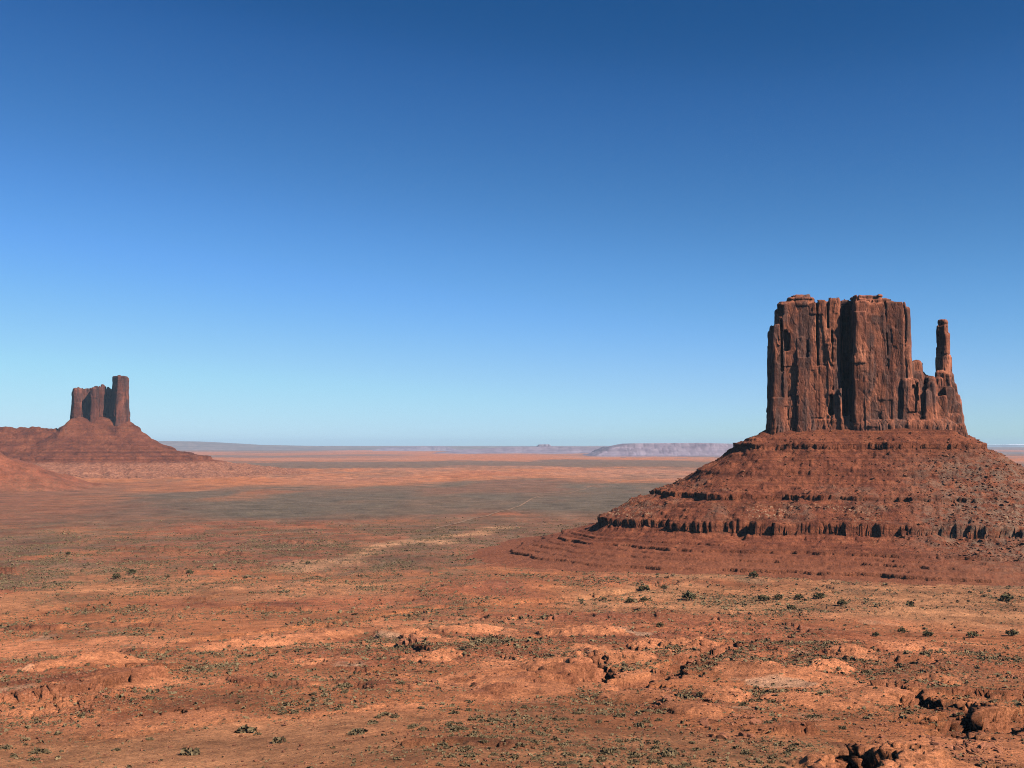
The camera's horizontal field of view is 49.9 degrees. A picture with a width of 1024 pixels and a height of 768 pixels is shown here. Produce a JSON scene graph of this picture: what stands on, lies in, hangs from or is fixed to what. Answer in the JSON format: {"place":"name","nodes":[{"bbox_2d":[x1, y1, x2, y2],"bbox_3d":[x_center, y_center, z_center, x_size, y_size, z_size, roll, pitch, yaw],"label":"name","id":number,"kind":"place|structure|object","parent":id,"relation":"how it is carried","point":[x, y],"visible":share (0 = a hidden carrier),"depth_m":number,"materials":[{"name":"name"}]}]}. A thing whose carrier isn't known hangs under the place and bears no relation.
{"place":"outdoors","nodes":[
{"label":"outdoors","id":0,"kind":"place"},
{"bbox_2d":[158,441,499,449],"bbox_3d":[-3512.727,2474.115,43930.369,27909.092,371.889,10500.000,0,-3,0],"label":"hills","id":1,"kind":"structure","parent":0,"point":[187,445],"depth_m":41058.55,"materials":[{"name":"grey stone"}]},
{"bbox_2d":[0,446,1023,767],"bbox_3d":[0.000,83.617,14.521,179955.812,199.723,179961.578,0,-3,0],"label":"ground","id":2,"kind":"structure","parent":0,"point":[358,488],"depth_m":766.73,"materials":[{"name":"brown soil"}]},
{"bbox_2d":[1,744,12,748],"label":"desert shrub","id":3,"kind":"object","parent":2,"relation":"on","point":[7,746],"visible":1,"depth_m":321.72,"materials":[{"name":"green plant"}]},
{"bbox_2d":[28,747,47,753],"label":"desert shrub","id":4,"kind":"object","parent":2,"relation":"on","point":[37,751],"visible":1,"depth_m":313.48,"materials":[{"name":"green plant"}]},
{"bbox_2d":[112,573,120,578],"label":"juniper tree","id":5,"kind":"object","parent":2,"relation":"on","point":[116,575],"visible":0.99,"depth_m":1245.46,"materials":[{"name":"green plant"}]},
{"bbox_2d":[0,375,309,478],"bbox_3d":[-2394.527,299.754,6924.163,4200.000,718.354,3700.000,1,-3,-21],"label":"sandstone butte","id":6,"kind":"object","parent":2,"relation":"on","point":[98,434],"visible":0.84,"depth_m":6681.59,"materials":[{"name":"brown stone"}]},
{"bbox_2d":[180,747,199,755],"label":"desert shrub","id":7,"kind":"object","parent":2,"relation":"on","point":[194,751],"visible":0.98,"depth_m":289.34,"materials":[{"name":"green plant"}]},
{"bbox_2d":[234,724,256,732],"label":"desert shrub","id":8,"kind":"object","parent":2,"relation":"on","point":[247,728],"visible":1,"depth_m":333.38,"materials":[{"name":"green plant"}]},
{"bbox_2d":[266,674,277,677],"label":"desert shrub","id":9,"kind":"object","parent":2,"relation":"on","point":[271,675],"visible":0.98,"depth_m":477.24,"materials":[{"name":"green plant"}]},
{"bbox_2d":[272,736,285,743],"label":"desert shrub","id":10,"kind":"object","parent":2,"relation":"on","point":[275,739],"visible":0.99,"depth_m":302.40,"materials":[{"name":"green plant"}]},
{"bbox_2d":[336,682,353,687],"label":"desert shrub","id":11,"kind":"object","parent":2,"relation":"on","point":[340,685],"visible":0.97,"depth_m":446.46,"materials":[{"name":"green plant"}]},
{"bbox_2d":[346,728,367,734],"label":"desert shrub","id":12,"kind":"object","parent":2,"relation":"on","point":[353,731],"visible":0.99,"depth_m":305.05,"materials":[{"name":"green plant"}]},
{"bbox_2d":[367,719,377,724],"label":"desert shrub","id":13,"kind":"object","parent":2,"relation":"on","point":[372,722],"visible":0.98,"depth_m":331.31,"materials":[{"name":"green plant"}]},
{"bbox_2d":[377,711,390,715],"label":"desert shrub","id":14,"kind":"object","parent":2,"relation":"on","point":[385,713],"visible":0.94,"depth_m":354.10,"materials":[{"name":"green plant"}]},
{"bbox_2d":[391,713,399,717],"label":"desert shrub","id":15,"kind":"object","parent":2,"relation":"on","point":[395,715],"visible":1,"depth_m":348.29,"materials":[{"name":"green plant"}]},
{"bbox_2d":[398,633,425,645],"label":"rock outcrop","id":16,"kind":"object","parent":2,"relation":"on","point":[411,639],"visible":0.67,"depth_m":645.24,"materials":[{"name":"stone"}]},
{"bbox_2d":[373,446,455,450],"bbox_3d":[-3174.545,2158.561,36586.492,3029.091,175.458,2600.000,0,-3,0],"label":"mesa","id":17,"kind":"structure","parent":2,"relation":"on","point":[425,448],"depth_m":35717.80,"materials":[{"name":"grey stone"}]},
{"bbox_2d":[437,741,447,745],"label":"desert shrub","id":18,"kind":"object","parent":2,"relation":"on","point":[444,743],"visible":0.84,"depth_m":270.13,"materials":[{"name":"green plant"}]},
{"bbox_2d":[448,710,459,713],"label":"desert shrub","id":19,"kind":"object","parent":2,"relation":"on","point":[454,712],"visible":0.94,"depth_m":357.67,"materials":[{"name":"green plant"}]},
{"bbox_2d":[459,762,470,766],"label":"desert shrub","id":20,"kind":"object","parent":2,"relation":"on","point":[464,764],"visible":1,"depth_m":229.42,"materials":[{"name":"green plant"}]},
{"bbox_2d":[464,752,475,757],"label":"desert shrub","id":21,"kind":"object","parent":2,"relation":"on","point":[472,755],"visible":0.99,"depth_m":245.04,"materials":[{"name":"green plant"}]},
{"bbox_2d":[486,717,494,721],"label":"desert shrub","id":22,"kind":"object","parent":2,"relation":"on","point":[490,719],"visible":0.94,"depth_m":333.43,"materials":[{"name":"green plant"}]},
{"bbox_2d":[0,517,1023,767],"bbox_3d":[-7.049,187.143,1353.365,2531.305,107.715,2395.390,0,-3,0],"label":"scrub","id":23,"kind":"object","parent":2,"relation":"on","point":[490,639],"visible":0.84,"depth_m":640.75,"materials":[{"name":"green plant"}]},
{"bbox_2d":[0,625,1023,767],"bbox_3d":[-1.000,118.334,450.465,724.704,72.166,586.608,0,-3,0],"label":"rubble","id":24,"kind":"object","parent":2,"relation":"on","point":[881,736],"visible":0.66,"depth_m":405.46,"materials":[{"name":"stone"}]},
{"bbox_2d":[510,754,518,758],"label":"desert shrub","id":25,"kind":"object","parent":2,"relation":"on","point":[513,756],"visible":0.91,"depth_m":246.96,"materials":[{"name":"green plant"}]},
{"bbox_2d":[515,742,526,746],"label":"desert shrub","id":26,"kind":"object","parent":2,"relation":"on","point":[519,744],"visible":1,"depth_m":264.42,"materials":[{"name":"green plant"}]},
{"bbox_2d":[536,444,551,446],"bbox_3d":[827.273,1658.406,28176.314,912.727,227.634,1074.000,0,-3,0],"label":"mesa","id":27,"kind":"structure","parent":2,"relation":"on","point":[539,445],"depth_m":27915.03,"materials":[{"name":"grey stone"}]},
{"bbox_2d":[577,648,590,651],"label":"rock outcrop","id":28,"kind":"object","parent":2,"relation":"on","point":[581,649],"visible":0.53,"depth_m":605.71,"materials":[{"name":"stone"}]},
{"bbox_2d":[595,757,606,761],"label":"desert shrub","id":29,"kind":"object","parent":2,"relation":"on","point":[603,759],"visible":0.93,"depth_m":246.83,"materials":[{"name":"green plant"}]},
{"bbox_2d":[599,747,619,754],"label":"desert shrub","id":30,"kind":"object","parent":2,"relation":"on","point":[607,750],"visible":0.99,"depth_m":262.65,"materials":[{"name":"green plant"}]},
{"bbox_2d":[613,712,625,717],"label":"desert shrub","id":31,"kind":"object","parent":2,"relation":"on","point":[618,714],"visible":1,"depth_m":349.59,"materials":[{"name":"green plant"}]},
{"bbox_2d":[634,721,645,727],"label":"desert shrub","id":32,"kind":"object","parent":2,"relation":"on","point":[640,724],"visible":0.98,"depth_m":330.35,"materials":[{"name":"green plant"}]},
{"bbox_2d":[638,585,649,590],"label":"juniper tree","id":33,"kind":"object","parent":2,"relation":"on","point":[644,587],"visible":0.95,"depth_m":1128.90,"materials":[{"name":"green plant"}]},
{"bbox_2d":[647,759,657,763],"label":"desert shrub","id":34,"kind":"object","parent":2,"relation":"on","point":[654,761],"visible":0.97,"depth_m":246.34,"materials":[{"name":"green plant"}]},
{"bbox_2d":[583,443,732,456],"bbox_3d":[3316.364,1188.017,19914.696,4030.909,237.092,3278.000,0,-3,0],"label":"mesa","id":35,"kind":"structure","parent":2,"relation":"on","point":[668,449],"depth_m":18746.56,"materials":[{"name":"grey stone"}]},
{"bbox_2d":[661,753,670,757],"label":"desert shrub","id":36,"kind":"object","parent":2,"relation":"on","point":[664,755],"visible":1,"depth_m":258.52,"materials":[{"name":"green plant"}]},
{"bbox_2d":[660,747,679,754],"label":"desert shrub","id":37,"kind":"object","parent":2,"relation":"on","point":[668,750],"visible":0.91,"depth_m":265.14,"materials":[{"name":"green plant"}]},
{"bbox_2d":[681,589,695,599],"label":"juniper tree","id":38,"kind":"object","parent":2,"relation":"on","point":[690,595],"visible":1,"depth_m":1040.52,"materials":[{"name":"green plant"}]},
{"bbox_2d":[687,659,706,664],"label":"rock outcrop","id":39,"kind":"object","parent":2,"relation":"on","point":[690,662],"visible":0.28,"depth_m":569.27,"materials":[{"name":"stone"}]},
{"bbox_2d":[700,720,709,725],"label":"boulder","id":40,"kind":"object","parent":2,"relation":"on","point":[703,722],"visible":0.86,"depth_m":336.33,"materials":[{"name":"stone"}]},
{"bbox_2d":[707,758,717,762],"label":"desert shrub","id":41,"kind":"object","parent":2,"relation":"on","point":[711,759],"visible":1,"depth_m":250.00,"materials":[{"name":"green plant"}]},
{"bbox_2d":[716,735,727,738],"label":"boulder","id":42,"kind":"object","parent":2,"relation":"on","point":[721,736],"visible":0.79,"depth_m":304.92,"materials":[{"name":"stone"}]},
{"bbox_2d":[738,731,746,736],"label":"boulder","id":43,"kind":"object","parent":2,"relation":"on","point":[741,733],"visible":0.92,"depth_m":311.73,"materials":[{"name":"stone"}]},
{"bbox_2d":[463,294,1023,585],"bbox_3d":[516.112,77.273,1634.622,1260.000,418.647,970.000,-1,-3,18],"label":"sandstone butte","id":44,"kind":"object","parent":2,"relation":"on","point":[864,456],"visible":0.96,"depth_m":1463.02,"materials":[{"name":"brown stone"}]},
{"bbox_2d":[741,749,751,754],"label":"desert shrub","id":45,"kind":"object","parent":2,"relation":"on","point":[744,750],"visible":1,"depth_m":269.99,"materials":[{"name":"green plant"}]},
{"bbox_2d":[749,719,755,724],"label":"boulder","id":46,"kind":"object","parent":2,"relation":"on","point":[752,722],"visible":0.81,"depth_m":330.76,"materials":[{"name":"stone"}]},
{"bbox_2d":[748,571,758,577],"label":"juniper tree","id":47,"kind":"object","parent":2,"relation":"on","point":[751,573],"visible":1,"depth_m":1236.31,"materials":[{"name":"green plant"}]},
{"bbox_2d":[752,718,760,723],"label":"boulder","id":48,"kind":"object","parent":2,"relation":"on","point":[757,720],"visible":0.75,"depth_m":332.20,"materials":[{"name":"stone"}]},
{"bbox_2d":[757,595,770,599],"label":"juniper tree","id":49,"kind":"object","parent":2,"relation":"on","point":[764,597],"visible":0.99,"depth_m":1035.12,"materials":[{"name":"green plant"}]},
{"bbox_2d":[767,754,777,759],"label":"desert shrub","id":50,"kind":"object","parent":2,"relation":"on","point":[771,756],"visible":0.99,"depth_m":262.72,"materials":[{"name":"green plant"}]},
{"bbox_2d":[773,593,782,598],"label":"juniper tree","id":51,"kind":"object","parent":2,"relation":"on","point":[776,596],"visible":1,"depth_m":1044.34,"materials":[{"name":"green plant"}]},
{"bbox_2d":[787,604,795,608],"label":"juniper tree","id":52,"kind":"object","parent":2,"relation":"on","point":[791,606],"visible":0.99,"depth_m":966.82,"materials":[{"name":"green plant"}]},
{"bbox_2d":[795,593,803,598],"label":"juniper tree","id":53,"kind":"object","parent":2,"relation":"on","point":[797,596],"visible":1,"depth_m":1045.67,"materials":[{"name":"green plant"}]},
{"bbox_2d":[813,592,824,598],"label":"juniper tree","id":54,"kind":"object","parent":2,"relation":"on","point":[819,595],"visible":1,"depth_m":1045.21,"materials":[{"name":"green plant"}]},
{"bbox_2d":[837,598,847,605],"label":"juniper tree","id":55,"kind":"object","parent":2,"relation":"on","point":[842,602],"visible":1,"depth_m":983.59,"materials":[{"name":"green plant"}]},
{"bbox_2d":[897,626,907,632],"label":"juniper tree","id":56,"kind":"object","parent":2,"relation":"on","point":[902,630],"visible":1,"depth_m":791.58,"materials":[{"name":"green plant"}]},
{"bbox_2d":[906,601,913,606],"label":"juniper tree","id":57,"kind":"object","parent":2,"relation":"on","point":[910,603],"visible":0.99,"depth_m":988.69,"materials":[{"name":"green plant"}]},
{"bbox_2d":[922,630,933,636],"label":"juniper tree","id":58,"kind":"object","parent":2,"relation":"on","point":[927,633],"visible":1,"depth_m":772.52,"materials":[{"name":"green plant"}]},
{"bbox_2d":[928,682,941,685],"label":"rock outcrop","id":59,"kind":"object","parent":2,"relation":"on","point":[932,683],"visible":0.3,"depth_m":470.20,"materials":[{"name":"stone"}]},
{"bbox_2d":[930,741,941,745],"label":"boulder","id":60,"kind":"object","parent":2,"relation":"on","point":[935,743],"visible":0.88,"depth_m":305.00,"materials":[{"name":"stone"}]},
{"bbox_2d":[953,745,961,750],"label":"boulder","id":61,"kind":"object","parent":2,"relation":"on","point":[956,747],"visible":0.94,"depth_m":295.08,"materials":[{"name":"stone"}]},
{"bbox_2d":[966,631,978,637],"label":"juniper tree","id":62,"kind":"object","parent":2,"relation":"on","point":[973,633],"visible":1,"depth_m":767.21,"materials":[{"name":"green plant"}]},
{"bbox_2d":[970,748,978,752],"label":"boulder","id":63,"kind":"object","parent":2,"relation":"on","point":[976,750],"visible":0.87,"depth_m":293.36,"materials":[{"name":"stone"}]},
{"bbox_2d":[977,742,985,748],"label":"boulder","id":64,"kind":"object","parent":2,"relation":"on","point":[982,745],"visible":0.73,"depth_m":301.13,"materials":[{"name":"stone"}]},
{"bbox_2d":[985,743,994,747],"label":"boulder","id":65,"kind":"object","parent":2,"relation":"on","point":[990,745],"visible":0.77,"depth_m":305.04,"materials":[{"name":"stone"}]},
{"bbox_2d":[1000,593,1013,600],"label":"juniper tree","id":66,"kind":"object","parent":2,"relation":"on","point":[1006,596],"visible":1,"depth_m":1050.41,"materials":[{"name":"green plant"}]},
{"bbox_2d":[1005,629,1019,635],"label":"juniper tree","id":67,"kind":"object","parent":2,"relation":"on","point":[1011,632],"visible":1,"depth_m":782.78,"materials":[{"name":"green plant"}]},
{"bbox_2d":[1005,674,1023,678],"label":"rock outcrop","id":68,"kind":"object","parent":2,"relation":"on","point":[1018,676],"visible":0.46,"depth_m":525.37,"materials":[{"name":"stone"}]},
{"bbox_2d":[0,0,1023,445],"label":"sky","id":69,"kind":"structure","parent":0,"point":[283,222],"materials":[{"name":"blue"}]},
{"bbox_2d":[436,446,600,453],"bbox_3d":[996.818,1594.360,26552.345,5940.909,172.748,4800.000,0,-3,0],"label":"hills","id":70,"kind":"structure","parent":0,"point":[542,450],"depth_m":24963.59,"materials":[{"name":"grey stone"}]},
{"bbox_2d":[433,477,647,528],"bbox_3d":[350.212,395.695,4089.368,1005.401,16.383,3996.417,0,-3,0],"label":"dirt road","id":71,"kind":"structure","parent":0,"point":[512,508],"depth_m":2846.86,"materials":[{"name":"brown soil"}]},
{"bbox_2d":[987,444,1023,446],"bbox_3d":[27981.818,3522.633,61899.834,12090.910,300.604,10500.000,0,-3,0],"label":"mountains","id":72,"kind":"structure","parent":0,"point":[1014,445],"depth_m":59913.59,"materials":[{"name":"grey stone"}]},
{"bbox_2d":[999,452,1023,453],"bbox_3d":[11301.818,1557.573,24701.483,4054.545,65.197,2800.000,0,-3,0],"label":"hills","id":73,"kind":"structure","parent":0,"point":[1012,452],"depth_m":23955.58,"materials":[{"name":"grey stone"}]}
]}

